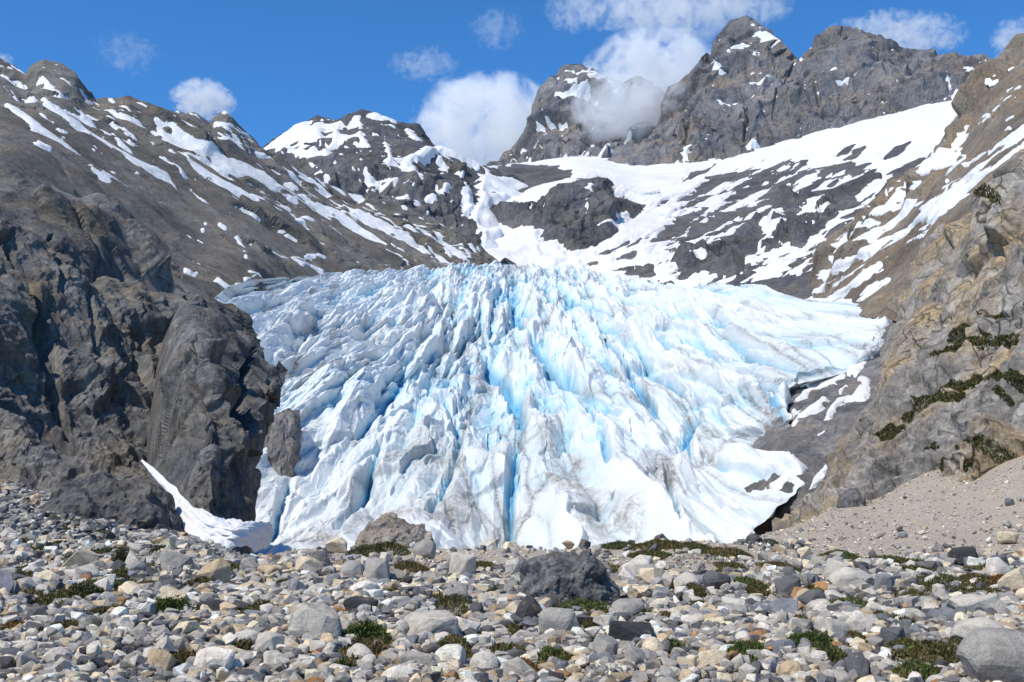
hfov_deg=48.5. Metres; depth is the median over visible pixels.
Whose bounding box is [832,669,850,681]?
stone
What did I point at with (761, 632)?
stone
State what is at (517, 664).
stone
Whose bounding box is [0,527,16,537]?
stone
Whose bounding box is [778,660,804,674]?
stone
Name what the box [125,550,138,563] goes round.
stone
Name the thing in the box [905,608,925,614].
stone
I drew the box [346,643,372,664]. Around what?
stone
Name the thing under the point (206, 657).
boulder
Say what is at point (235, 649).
stone
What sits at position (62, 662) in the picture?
stone
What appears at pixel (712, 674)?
stone
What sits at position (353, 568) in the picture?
stone
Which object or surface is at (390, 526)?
rock outcrop
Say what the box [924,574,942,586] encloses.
stone
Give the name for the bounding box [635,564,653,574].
stone
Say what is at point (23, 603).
stone
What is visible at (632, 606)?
stone
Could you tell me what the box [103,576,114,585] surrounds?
stone
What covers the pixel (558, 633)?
stone
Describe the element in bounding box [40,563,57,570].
stone
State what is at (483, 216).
snow field
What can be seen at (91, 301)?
rock wall
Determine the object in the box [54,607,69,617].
stone
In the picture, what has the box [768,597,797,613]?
stone
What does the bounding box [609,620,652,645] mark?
boulder
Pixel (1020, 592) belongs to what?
stone
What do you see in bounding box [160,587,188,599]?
stone
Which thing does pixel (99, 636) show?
rubble
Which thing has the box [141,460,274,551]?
snow tongue
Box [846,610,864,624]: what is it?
stone
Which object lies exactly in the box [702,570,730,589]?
stone
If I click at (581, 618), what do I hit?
stone
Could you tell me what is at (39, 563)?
stone
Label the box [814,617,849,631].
stone
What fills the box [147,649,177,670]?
stone
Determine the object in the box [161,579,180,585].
stone
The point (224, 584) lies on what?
stone
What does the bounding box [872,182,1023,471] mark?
moss
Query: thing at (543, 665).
stone
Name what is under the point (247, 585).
stone
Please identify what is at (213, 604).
stone
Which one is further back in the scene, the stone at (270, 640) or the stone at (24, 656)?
the stone at (270, 640)
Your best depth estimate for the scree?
82.37 m
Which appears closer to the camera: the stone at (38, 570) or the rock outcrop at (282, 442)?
the stone at (38, 570)
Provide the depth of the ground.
83.87 m
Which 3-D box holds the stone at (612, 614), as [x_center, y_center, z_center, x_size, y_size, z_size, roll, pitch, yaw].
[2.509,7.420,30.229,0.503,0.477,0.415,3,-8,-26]
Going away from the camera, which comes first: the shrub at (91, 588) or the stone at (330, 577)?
the shrub at (91, 588)
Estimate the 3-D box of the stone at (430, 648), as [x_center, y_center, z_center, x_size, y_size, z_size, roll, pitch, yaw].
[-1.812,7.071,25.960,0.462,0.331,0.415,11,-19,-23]
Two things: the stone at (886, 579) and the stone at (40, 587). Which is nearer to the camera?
the stone at (40, 587)
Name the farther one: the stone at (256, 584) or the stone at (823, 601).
the stone at (256, 584)
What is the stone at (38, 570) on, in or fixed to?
on the ground
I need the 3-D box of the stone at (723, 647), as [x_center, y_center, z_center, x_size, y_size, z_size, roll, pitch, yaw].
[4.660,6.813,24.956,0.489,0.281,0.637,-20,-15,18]
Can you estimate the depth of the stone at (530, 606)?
30.86 m
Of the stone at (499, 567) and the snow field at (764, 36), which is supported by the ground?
the stone at (499, 567)
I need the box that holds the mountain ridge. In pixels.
[0,58,502,301]
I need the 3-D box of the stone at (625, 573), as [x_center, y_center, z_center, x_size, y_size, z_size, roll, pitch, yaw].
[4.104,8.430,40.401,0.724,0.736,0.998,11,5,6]
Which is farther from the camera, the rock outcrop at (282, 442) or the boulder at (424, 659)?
the rock outcrop at (282, 442)
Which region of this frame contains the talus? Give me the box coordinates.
[0,478,244,555]
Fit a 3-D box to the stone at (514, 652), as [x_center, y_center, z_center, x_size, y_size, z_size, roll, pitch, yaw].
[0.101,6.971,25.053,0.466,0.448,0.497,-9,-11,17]
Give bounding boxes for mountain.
[262,109,523,263]
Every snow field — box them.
[0,61,479,287]
[263,112,527,263]
[485,99,956,299]
[510,69,640,162]
[675,24,985,162]
[769,298,879,490]
[811,66,1023,301]
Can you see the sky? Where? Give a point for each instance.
(471, 73)
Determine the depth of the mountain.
1328.37 m
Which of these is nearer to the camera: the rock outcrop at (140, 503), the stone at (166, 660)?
the stone at (166, 660)
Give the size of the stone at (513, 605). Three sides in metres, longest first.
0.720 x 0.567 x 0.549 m
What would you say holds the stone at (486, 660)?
on the ground
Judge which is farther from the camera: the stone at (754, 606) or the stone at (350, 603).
the stone at (754, 606)
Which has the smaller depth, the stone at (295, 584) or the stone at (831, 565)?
the stone at (295, 584)
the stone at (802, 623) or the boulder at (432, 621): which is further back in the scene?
the boulder at (432, 621)
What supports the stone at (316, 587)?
on the ground
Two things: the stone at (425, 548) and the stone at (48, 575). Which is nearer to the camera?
the stone at (48, 575)
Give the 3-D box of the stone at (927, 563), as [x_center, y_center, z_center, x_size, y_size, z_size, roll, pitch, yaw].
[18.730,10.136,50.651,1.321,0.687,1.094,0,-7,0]
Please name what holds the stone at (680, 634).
on the ground
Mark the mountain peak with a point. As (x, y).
(638, 100)
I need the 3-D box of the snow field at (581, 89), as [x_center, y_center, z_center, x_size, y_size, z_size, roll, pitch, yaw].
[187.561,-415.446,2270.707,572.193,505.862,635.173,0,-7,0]
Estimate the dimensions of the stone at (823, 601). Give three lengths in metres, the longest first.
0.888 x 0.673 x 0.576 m
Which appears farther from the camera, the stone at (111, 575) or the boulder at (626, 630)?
the stone at (111, 575)
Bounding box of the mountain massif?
[607,15,989,165]
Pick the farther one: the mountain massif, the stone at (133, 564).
the mountain massif
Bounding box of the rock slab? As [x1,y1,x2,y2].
[743,298,895,534]
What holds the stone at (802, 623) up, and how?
on the ground
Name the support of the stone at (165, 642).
on the ground
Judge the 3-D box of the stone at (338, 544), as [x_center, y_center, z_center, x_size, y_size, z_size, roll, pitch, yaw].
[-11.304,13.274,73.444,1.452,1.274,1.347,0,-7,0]
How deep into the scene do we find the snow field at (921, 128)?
1396.67 m
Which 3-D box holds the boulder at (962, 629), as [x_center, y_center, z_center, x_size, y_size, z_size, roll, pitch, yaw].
[10.917,6.850,26.579,1.257,0.772,1.092,0,-7,0]
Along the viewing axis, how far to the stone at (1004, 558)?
48.29 m
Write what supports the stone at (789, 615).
on the ground
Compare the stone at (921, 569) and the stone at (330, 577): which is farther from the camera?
the stone at (921, 569)
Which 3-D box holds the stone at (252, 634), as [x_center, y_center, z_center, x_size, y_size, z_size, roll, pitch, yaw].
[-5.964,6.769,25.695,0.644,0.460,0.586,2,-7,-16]
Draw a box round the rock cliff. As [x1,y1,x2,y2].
[746,148,1023,537]
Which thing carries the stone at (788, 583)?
on the ground
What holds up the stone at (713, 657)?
on the ground
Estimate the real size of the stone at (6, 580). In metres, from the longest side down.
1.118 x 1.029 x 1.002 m
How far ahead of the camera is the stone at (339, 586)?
36.86 m
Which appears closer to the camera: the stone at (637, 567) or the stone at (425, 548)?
the stone at (637, 567)
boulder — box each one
[193,646,234,669]
[288,602,341,639]
[399,651,433,666]
[404,610,459,634]
[514,549,621,608]
[539,607,579,632]
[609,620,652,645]
[828,567,872,592]
[946,594,1008,613]
[951,617,1004,638]
[956,627,1023,681]
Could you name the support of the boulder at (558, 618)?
on the ground
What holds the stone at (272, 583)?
on the ground
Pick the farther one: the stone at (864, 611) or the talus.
the talus
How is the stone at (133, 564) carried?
on the ground
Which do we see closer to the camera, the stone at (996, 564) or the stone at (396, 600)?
the stone at (396, 600)
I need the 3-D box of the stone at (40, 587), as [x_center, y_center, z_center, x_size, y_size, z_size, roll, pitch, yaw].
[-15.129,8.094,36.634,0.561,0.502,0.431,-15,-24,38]
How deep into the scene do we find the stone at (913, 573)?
41.62 m
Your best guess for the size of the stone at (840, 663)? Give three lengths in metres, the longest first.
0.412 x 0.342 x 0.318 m
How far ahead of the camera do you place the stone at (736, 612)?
30.13 m
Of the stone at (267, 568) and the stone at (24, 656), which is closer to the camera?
the stone at (24, 656)
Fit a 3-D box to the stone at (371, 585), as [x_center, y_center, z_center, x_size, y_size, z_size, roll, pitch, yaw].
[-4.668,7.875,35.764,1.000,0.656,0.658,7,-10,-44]
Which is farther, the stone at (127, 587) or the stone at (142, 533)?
the stone at (142, 533)
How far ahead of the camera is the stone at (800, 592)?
36.89 m
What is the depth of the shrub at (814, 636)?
25.39 m
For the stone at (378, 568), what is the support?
on the ground
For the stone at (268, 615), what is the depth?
28.42 m
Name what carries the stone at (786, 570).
on the ground
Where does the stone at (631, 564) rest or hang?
on the ground
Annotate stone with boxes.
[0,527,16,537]
[0,570,14,594]
[0,647,22,654]
[11,573,27,580]
[13,577,36,593]
[15,649,39,667]
[16,601,31,606]
[26,605,47,618]
[28,560,44,566]
[34,568,43,572]
[35,584,50,597]
[36,570,59,581]
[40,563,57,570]
[42,648,71,662]
[52,598,69,603]
[52,657,71,668]
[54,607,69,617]
[61,549,98,566]
[72,563,99,579]
[72,578,85,584]
[81,611,93,614]
[103,574,115,578]
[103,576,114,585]
[106,607,114,613]
[116,596,128,605]
[120,581,144,593]
[121,615,139,622]
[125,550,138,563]
[125,558,147,573]
[127,532,152,535]
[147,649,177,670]
[154,581,166,590]
[156,635,174,649]
[159,551,193,570]
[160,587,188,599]
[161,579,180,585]
[172,620,200,633]
[196,599,221,610]
[197,558,230,582]
[211,617,223,623]
[219,582,232,586]
[219,645,242,653]
[234,582,253,588]
[234,629,259,642]
[236,669,265,680]
[248,580,269,588]
[254,631,284,649]
[257,563,282,573]
[260,613,280,620]
[263,650,289,668]
[266,581,277,586]
[289,578,307,590]
[295,556,323,571]
[307,585,324,589]
[311,550,332,565]
[315,583,329,587]
[321,565,337,572]
[325,537,346,552]
[325,573,341,584]
[327,584,344,588]
[330,663,349,670]
[340,560,364,577]
[343,596,378,611]
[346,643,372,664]
[350,581,379,590]
[364,558,389,579]
[375,578,391,583]
[381,649,395,652]
[381,665,412,679]
[390,596,411,604]
[413,539,435,558]
[414,607,429,611]
[422,643,439,653]
[435,644,465,662]
[441,587,467,606]
[449,552,475,573]
[456,616,480,635]
[466,640,474,647]
[469,651,499,670]
[490,565,505,571]
[503,657,532,677]
[505,601,520,611]
[506,557,522,573]
[508,648,526,657]
[515,596,541,618]
[537,662,555,669]
[546,630,562,641]
[576,615,593,624]
[589,652,614,664]
[592,634,617,654]
[599,612,615,616]
[601,561,611,572]
[611,598,644,614]
[617,566,635,580]
[618,555,652,574]
[624,642,647,669]
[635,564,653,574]
[639,568,664,581]
[642,637,664,650]
[673,572,700,587]
[673,632,686,636]
[676,605,689,611]
[688,595,702,600]
[698,649,727,666]
[700,602,713,609]
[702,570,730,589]
[704,616,724,621]
[709,670,722,678]
[719,644,733,651]
[721,596,744,604]
[723,603,749,612]
[732,609,745,613]
[749,629,767,639]
[750,602,769,611]
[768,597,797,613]
[771,639,795,660]
[774,574,800,594]
[777,609,792,618]
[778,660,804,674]
[781,566,796,575]
[791,618,814,629]
[796,588,809,597]
[797,589,826,604]
[809,599,831,606]
[814,581,830,589]
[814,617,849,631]
[823,558,851,576]
[824,590,843,598]
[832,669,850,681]
[834,660,844,666]
[845,656,870,675]
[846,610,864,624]
[851,609,873,615]
[854,627,870,631]
[874,573,893,589]
[879,627,905,645]
[884,567,900,573]
[905,570,921,582]
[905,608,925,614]
[910,623,924,631]
[914,561,943,567]
[916,567,932,571]
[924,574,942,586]
[939,607,957,621]
[947,546,977,566]
[985,557,1011,573]
[990,555,1009,565]
[996,531,1019,544]
[997,567,1023,589]
[997,621,1017,629]
[1015,588,1023,599]
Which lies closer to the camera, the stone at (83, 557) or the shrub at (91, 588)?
the shrub at (91, 588)
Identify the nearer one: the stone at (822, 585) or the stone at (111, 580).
the stone at (822, 585)
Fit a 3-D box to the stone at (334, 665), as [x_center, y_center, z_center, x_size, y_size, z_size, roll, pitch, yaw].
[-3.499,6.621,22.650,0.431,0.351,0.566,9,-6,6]
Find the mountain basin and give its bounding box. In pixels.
[490,141,925,298]
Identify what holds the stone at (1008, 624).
on the ground
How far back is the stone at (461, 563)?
46.73 m
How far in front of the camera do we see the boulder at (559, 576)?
33.97 m
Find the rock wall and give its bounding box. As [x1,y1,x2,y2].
[0,155,264,492]
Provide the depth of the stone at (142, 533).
72.92 m
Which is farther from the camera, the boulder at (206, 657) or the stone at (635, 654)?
the stone at (635, 654)
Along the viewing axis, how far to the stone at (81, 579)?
40.76 m
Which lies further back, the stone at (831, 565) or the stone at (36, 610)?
the stone at (831, 565)
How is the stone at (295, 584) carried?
on the ground
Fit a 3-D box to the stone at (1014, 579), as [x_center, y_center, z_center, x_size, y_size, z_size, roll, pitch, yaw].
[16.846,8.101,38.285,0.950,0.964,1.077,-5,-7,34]
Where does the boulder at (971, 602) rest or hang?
on the ground
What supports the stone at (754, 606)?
on the ground
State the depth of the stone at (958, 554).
52.13 m
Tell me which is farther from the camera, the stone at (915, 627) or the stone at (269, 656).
the stone at (915, 627)
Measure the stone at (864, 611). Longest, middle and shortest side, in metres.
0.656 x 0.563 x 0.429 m
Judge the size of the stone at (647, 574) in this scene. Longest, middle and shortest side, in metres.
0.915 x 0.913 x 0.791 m
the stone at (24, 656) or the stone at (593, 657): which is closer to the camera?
the stone at (24, 656)
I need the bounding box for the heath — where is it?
[0,518,1023,681]
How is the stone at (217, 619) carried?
on the ground
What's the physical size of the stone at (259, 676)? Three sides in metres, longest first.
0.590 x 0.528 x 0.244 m
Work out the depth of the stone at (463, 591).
33.62 m
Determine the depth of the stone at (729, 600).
33.13 m
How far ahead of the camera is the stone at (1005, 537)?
68.00 m
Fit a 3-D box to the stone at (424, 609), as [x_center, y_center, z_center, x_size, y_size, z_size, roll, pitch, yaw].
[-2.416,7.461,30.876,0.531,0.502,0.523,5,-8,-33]
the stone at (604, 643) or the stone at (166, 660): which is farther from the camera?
the stone at (604, 643)
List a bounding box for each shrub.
[58,581,108,598]
[111,545,132,562]
[152,594,199,611]
[344,617,393,640]
[787,628,833,647]
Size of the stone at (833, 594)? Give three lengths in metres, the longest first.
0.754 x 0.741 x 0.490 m
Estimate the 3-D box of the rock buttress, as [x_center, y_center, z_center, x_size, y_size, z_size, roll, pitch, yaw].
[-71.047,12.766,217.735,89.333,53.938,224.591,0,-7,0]
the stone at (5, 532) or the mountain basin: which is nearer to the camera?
the stone at (5, 532)
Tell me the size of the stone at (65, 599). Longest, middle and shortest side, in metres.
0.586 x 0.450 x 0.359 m
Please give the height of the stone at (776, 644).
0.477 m
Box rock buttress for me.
[146,303,287,554]
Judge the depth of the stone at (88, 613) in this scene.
30.34 m
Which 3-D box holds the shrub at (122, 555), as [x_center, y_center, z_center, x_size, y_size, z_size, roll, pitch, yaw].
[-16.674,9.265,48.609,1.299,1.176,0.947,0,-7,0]
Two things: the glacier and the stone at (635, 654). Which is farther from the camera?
the glacier
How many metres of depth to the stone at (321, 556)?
50.39 m
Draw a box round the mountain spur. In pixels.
[807,33,1023,320]
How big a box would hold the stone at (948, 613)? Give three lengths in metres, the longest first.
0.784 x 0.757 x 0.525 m
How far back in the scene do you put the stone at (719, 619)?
28.48 m
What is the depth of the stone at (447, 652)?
24.15 m
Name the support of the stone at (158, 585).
on the ground
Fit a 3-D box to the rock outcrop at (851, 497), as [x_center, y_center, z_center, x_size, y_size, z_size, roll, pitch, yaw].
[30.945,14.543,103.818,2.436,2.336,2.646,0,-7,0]
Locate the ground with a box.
[29,455,1023,681]
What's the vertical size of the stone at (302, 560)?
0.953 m
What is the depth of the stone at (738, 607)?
32.08 m
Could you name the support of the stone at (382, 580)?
on the ground
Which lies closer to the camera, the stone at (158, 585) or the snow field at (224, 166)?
the stone at (158, 585)
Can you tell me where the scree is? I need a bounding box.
[280,459,1023,563]
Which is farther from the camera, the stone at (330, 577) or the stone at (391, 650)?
the stone at (330, 577)
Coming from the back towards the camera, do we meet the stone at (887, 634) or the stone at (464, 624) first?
the stone at (464, 624)
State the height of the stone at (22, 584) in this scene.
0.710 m
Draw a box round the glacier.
[214,260,892,554]
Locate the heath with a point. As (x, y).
(917, 649)
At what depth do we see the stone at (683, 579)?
38.50 m
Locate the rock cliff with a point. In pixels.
(968, 264)
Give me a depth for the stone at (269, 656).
23.60 m
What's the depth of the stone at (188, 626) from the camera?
26.29 m
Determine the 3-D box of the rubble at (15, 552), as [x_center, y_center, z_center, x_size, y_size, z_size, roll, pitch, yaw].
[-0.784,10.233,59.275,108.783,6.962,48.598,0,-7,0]
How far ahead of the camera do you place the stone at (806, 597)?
34.44 m
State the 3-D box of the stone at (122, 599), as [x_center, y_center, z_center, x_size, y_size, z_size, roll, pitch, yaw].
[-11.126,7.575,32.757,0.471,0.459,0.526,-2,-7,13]
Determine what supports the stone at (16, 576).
on the ground
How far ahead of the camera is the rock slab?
375.96 m
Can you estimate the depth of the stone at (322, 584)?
37.77 m
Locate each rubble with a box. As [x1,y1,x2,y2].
[0,498,1023,603]
[0,585,1023,681]
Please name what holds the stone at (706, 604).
on the ground
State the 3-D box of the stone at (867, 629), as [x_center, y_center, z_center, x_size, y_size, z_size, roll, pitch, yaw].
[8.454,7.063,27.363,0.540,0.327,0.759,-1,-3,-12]
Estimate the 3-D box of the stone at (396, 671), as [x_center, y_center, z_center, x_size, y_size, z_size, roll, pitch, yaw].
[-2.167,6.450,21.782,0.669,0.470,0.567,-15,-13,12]
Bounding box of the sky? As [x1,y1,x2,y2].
[0,0,1023,165]
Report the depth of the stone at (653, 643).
24.76 m
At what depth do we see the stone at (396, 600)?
31.86 m
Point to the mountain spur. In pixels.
(976, 98)
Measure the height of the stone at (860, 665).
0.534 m
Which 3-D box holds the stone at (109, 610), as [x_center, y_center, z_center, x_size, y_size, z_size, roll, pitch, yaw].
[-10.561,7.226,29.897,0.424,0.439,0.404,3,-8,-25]
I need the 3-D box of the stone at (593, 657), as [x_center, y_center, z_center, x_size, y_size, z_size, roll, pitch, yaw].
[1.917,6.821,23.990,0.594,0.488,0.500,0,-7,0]
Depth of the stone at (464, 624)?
28.89 m
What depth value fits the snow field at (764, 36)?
2054.71 m
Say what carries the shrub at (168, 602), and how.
on the ground
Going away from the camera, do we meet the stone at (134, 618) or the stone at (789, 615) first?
the stone at (134, 618)
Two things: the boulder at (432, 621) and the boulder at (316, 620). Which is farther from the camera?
the boulder at (432, 621)
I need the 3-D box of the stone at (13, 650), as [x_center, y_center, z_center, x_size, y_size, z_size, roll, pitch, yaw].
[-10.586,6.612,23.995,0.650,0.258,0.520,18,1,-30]
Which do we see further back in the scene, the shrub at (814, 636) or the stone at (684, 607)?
the stone at (684, 607)
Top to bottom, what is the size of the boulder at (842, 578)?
1.060 m
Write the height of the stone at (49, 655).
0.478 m
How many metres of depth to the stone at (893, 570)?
47.22 m
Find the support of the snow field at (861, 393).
on the rock slab
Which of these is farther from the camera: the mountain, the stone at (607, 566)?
the mountain
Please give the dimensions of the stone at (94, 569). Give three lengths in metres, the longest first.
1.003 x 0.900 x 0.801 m
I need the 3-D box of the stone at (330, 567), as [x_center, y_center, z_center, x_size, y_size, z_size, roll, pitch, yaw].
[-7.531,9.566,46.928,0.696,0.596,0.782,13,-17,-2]
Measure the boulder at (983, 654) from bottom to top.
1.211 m
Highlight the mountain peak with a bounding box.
[482,64,664,166]
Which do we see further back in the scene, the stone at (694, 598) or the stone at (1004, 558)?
the stone at (1004, 558)
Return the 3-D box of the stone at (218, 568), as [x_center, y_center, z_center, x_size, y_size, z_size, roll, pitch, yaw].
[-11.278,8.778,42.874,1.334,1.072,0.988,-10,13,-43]
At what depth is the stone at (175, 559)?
46.35 m
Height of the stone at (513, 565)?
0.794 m
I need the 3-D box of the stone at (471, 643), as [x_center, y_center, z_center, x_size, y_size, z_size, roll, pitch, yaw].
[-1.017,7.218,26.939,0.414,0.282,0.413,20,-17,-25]
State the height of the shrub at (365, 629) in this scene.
0.766 m
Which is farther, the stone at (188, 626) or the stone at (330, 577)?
the stone at (330, 577)
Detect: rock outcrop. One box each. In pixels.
[38,471,184,531]
[263,408,303,476]
[352,512,433,547]
[837,487,865,507]

